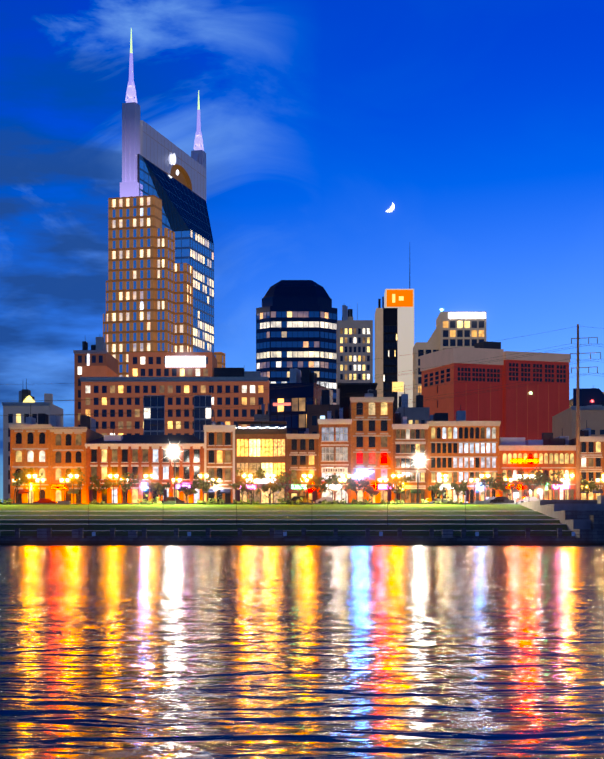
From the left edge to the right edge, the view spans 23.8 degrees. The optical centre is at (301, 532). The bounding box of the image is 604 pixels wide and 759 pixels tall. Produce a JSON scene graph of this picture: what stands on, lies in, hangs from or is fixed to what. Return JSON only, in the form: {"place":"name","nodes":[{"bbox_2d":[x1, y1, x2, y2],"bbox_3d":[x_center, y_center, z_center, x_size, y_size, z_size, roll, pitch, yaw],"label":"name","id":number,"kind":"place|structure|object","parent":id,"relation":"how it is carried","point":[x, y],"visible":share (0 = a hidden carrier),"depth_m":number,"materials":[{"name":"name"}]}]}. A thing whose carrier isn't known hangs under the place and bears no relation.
{"place":"outdoors","nodes":[
{"label":"outdoors","id":0,"kind":"place"},
{"bbox_2d":[2,379,62,500],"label":"building","id":1,"kind":"structure","parent":0,"point":[25,402],"depth_m":345.83,"materials":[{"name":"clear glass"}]},
{"bbox_2d":[9,405,59,502],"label":"warehouse","id":2,"kind":"structure","parent":0,"point":[30,442],"depth_m":285.59,"materials":[{"name":"orange brick"}]},
{"bbox_2d":[49,415,102,502],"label":"warehouse","id":3,"kind":"structure","parent":0,"point":[68,451],"depth_m":285.49,"materials":[{"name":"orange brick"}]},
{"bbox_2d":[73,337,117,426],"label":"building","id":4,"kind":"structure","parent":0,"point":[97,354],"depth_m":434.81,"materials":[{"name":"brown brick"}]},
{"bbox_2d":[85,425,205,502],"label":"long hall","id":5,"kind":"structure","parent":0,"point":[141,456],"depth_m":285.29,"materials":[{"name":"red brick"}]},
{"bbox_2d":[103,28,224,376],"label":"spire tower","id":6,"kind":"structure","parent":0,"point":[160,290],"depth_m":542.21,"materials":[{"name":"stone"}]},
{"bbox_2d":[80,352,269,441],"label":"office building","id":7,"kind":"structure","parent":0,"point":[147,369],"depth_m":420.51,"materials":[{"name":"brown brick"}]},
{"bbox_2d":[203,412,236,502],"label":"building","id":8,"kind":"structure","parent":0,"point":[219,452],"depth_m":285.04,"materials":[{"name":"brown brick"}]},
{"bbox_2d":[235,421,286,502],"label":"brick building","id":9,"kind":"structure","parent":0,"point":[263,449],"depth_m":285.18,"materials":[{"name":"brick"}]},
{"bbox_2d":[254,403,268,428],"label":"back block","id":10,"kind":"structure","parent":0,"point":[260,414],"depth_m":359.98,"materials":[{"name":"black concrete"}]},
{"bbox_2d":[256,280,336,404],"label":"glass tower","id":11,"kind":"structure","parent":0,"point":[296,323],"depth_m":560.49,"materials":[{"name":"blue glass"}]},
{"bbox_2d":[269,368,332,433],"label":"building","id":12,"kind":"structure","parent":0,"point":[308,391],"depth_m":350.93,"materials":[{"name":"glass"},{"name":"metal"}]},
{"bbox_2d":[0,545,603,758],"bbox_3d":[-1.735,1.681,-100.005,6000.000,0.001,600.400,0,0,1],"label":"river water","id":13,"kind":"structure","parent":0,"point":[301,651],"depth_m":20.28,"materials":[{"name":"liquid"}]},
{"bbox_2d":[0,495,603,544],"bbox_3d":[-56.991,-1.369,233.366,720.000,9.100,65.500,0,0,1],"label":"river bank","id":14,"kind":"structure","parent":0,"point":[584,519],"depth_m":214.37,"materials":[{"name":"green plant"}]},
{"bbox_2d":[0,493,486,537],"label":"shrubs","id":15,"kind":"object","parent":14,"relation":"on","point":[41,533],"visible":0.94,"depth_m":261.72,"materials":[{"name":"green plant"}]},
{"bbox_2d":[88,486,468,525],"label":"lamp posts","id":16,"kind":"object","parent":14,"relation":"on","point":[313,495],"visible":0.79,"depth_m":210.16,"materials":[{"name":"grey metal"}]},
{"bbox_2d":[14,528,578,537],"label":"quay bollards","id":17,"kind":"object","parent":14,"relation":"on","point":[431,534],"visible":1,"depth_m":199.87,"materials":[{"name":"grey metal"}]},
{"bbox_2d":[13,474,603,502],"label":"street lamps","id":18,"kind":"object","parent":14,"relation":"on","point":[304,476],"depth_m":263.80,"materials":[{"name":"grey metal"}]},
{"bbox_2d":[515,482,567,503],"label":"lamp posts","id":19,"kind":"object","parent":14,"relation":"on","point":[566,483],"visible":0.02,"depth_m":261.07,"materials":[{"name":"grey metal"}]},
{"bbox_2d":[0,0,603,502],"label":"sky","id":20,"kind":"structure","parent":0,"point":[481,122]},
{"bbox_2d":[286,419,319,502],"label":"brick building","id":21,"kind":"structure","parent":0,"point":[302,454],"depth_m":284.82,"materials":[{"name":"brown brick"}]},
{"bbox_2d":[307,383,338,433],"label":"back block","id":22,"kind":"structure","parent":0,"point":[312,422],"depth_m":321.78,"materials":[{"name":"brick"}]},
{"bbox_2d":[318,398,351,502],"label":"building","id":23,"kind":"structure","parent":0,"point":[335,447],"depth_m":284.75,"materials":[{"name":"brown brick"}]},
{"bbox_2d":[337,305,372,404],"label":"office building","id":24,"kind":"structure","parent":0,"point":[354,340],"depth_m":519.61,"materials":[{"name":"grey concrete"}]},
{"bbox_2d":[338,383,377,418],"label":"building","id":25,"kind":"structure","parent":0,"point":[351,389],"depth_m":302.67,"materials":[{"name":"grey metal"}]},
{"bbox_2d":[349,381,393,502],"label":"building","id":26,"kind":"structure","parent":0,"point":[371,444],"depth_m":284.62,"materials":[{"name":"brown brick"}]},
{"bbox_2d":[375,272,413,423],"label":"white tower","id":27,"kind":"structure","parent":0,"point":[394,325],"depth_m":649.31,"materials":[{"name":"stone"}]},
{"bbox_2d":[392,412,428,502],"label":"brick building","id":28,"kind":"structure","parent":0,"point":[410,444],"depth_m":284.52,"materials":[{"name":"brown brick"}]},
{"bbox_2d":[396,384,429,423],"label":"back block","id":29,"kind":"structure","parent":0,"point":[419,413],"depth_m":334.47,"materials":[{"name":"grey concrete"}]},
{"bbox_2d":[413,323,439,406],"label":"stepped tower","id":30,"kind":"structure","parent":0,"point":[432,344],"depth_m":603.33,"materials":[{"name":"beige concrete"}]},
{"bbox_2d":[436,309,485,350],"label":"office building","id":31,"kind":"structure","parent":0,"point":[460,329],"depth_m":598.98,"materials":[{"name":"beige glass"}]},
{"bbox_2d":[426,405,500,502],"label":"brick building","id":32,"kind":"structure","parent":0,"point":[460,448],"depth_m":284.44,"materials":[{"name":"orange brick"}]},
{"bbox_2d":[420,341,569,439],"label":"arena building","id":33,"kind":"structure","parent":0,"point":[529,411],"depth_m":404.49,"materials":[{"name":"red brick"}]},
{"bbox_2d":[498,430,575,502],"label":"building","id":34,"kind":"structure","parent":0,"point":[548,453],"depth_m":284.24,"materials":[{"name":"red brick"}]},
{"bbox_2d":[552,402,603,439],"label":"beige block","id":35,"kind":"structure","parent":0,"point":[565,420],"depth_m":348.87,"materials":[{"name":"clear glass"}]},
{"bbox_2d":[569,420,603,499],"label":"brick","id":36,"kind":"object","parent":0,"point":[591,456],"visible":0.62,"depth_m":284.01,"materials":[{"name":"brown brick"}]},
{"bbox_2d":[569,388,603,407],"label":"building","id":37,"kind":"structure","parent":0,"point":[591,396],"depth_m":468.51,"materials":[{"name":"blue"}]},
{"bbox_3d":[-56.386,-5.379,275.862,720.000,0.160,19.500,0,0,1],"label":"first avenue","id":38,"kind":"object","parent":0,"visible":0},
{"bbox_2d":[33,498,56,502],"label":"parked car","id":39,"kind":"object","parent":38,"relation":"on","point":[45,500],"visible":0.6,"depth_m":277.53,"materials":[{"name":"red paint"}]},
{"bbox_2d":[161,497,184,502],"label":"parked car","id":40,"kind":"object","parent":38,"relation":"on","point":[178,500],"visible":0.38,"depth_m":277.22,"materials":[{"name":"black paint"}]},
{"bbox_2d":[172,451,420,502],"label":"mast lights","id":41,"kind":"object","parent":38,"relation":"on","point":[175,480],"visible":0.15,"depth_m":265.99,"materials":[{"name":"grey metal"}]},
{"bbox_2d":[287,496,313,502],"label":"parked car","id":42,"kind":"object","parent":38,"relation":"on","point":[295,498],"visible":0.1,"depth_m":276.89,"materials":[{"name":"black paint"}]},
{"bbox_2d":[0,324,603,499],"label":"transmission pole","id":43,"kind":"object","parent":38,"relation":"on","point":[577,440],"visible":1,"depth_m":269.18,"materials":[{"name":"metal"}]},
{"bbox_2d":[11,465,599,502],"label":"street trees","id":44,"kind":"object","parent":38,"relation":"on","point":[23,474],"visible":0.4,"depth_m":275.85,"materials":[{"name":"green plant"}]},
{"bbox_2d":[18,483,602,493],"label":"shop signs","id":45,"kind":"object","parent":38,"relation":"on","point":[76,491],"visible":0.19,"depth_m":284.28,"materials":[{"name":"multicoloured"}]},
{"bbox_2d":[316,497,338,502],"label":"parked car","id":46,"kind":"object","parent":38,"relation":"on","point":[320,500],"visible":0.44,"depth_m":266.86,"materials":[{"name":"white paint"}]},
{"bbox_2d":[429,498,449,502],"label":"parked car","id":47,"kind":"object","parent":38,"relation":"on","point":[441,500],"visible":0.19,"depth_m":276.45,"materials":[{"name":"grey paint"}]},
{"bbox_2d":[483,497,503,502],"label":"parked car","id":48,"kind":"object","parent":38,"relation":"on","point":[488,499],"visible":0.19,"depth_m":266.42,"materials":[{"name":"grey paint"}]},
{"bbox_2d":[490,497,513,502],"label":"parked car","id":49,"kind":"object","parent":38,"relation":"on","point":[506,499],"visible":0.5,"depth_m":266.39,"materials":[{"name":"black paint"}]},
{"bbox_2d":[517,497,538,502],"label":"parked car","id":50,"kind":"object","parent":38,"relation":"on","point":[526,499],"visible":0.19,"depth_m":266.33,"materials":[{"name":"white paint"}]}
]}

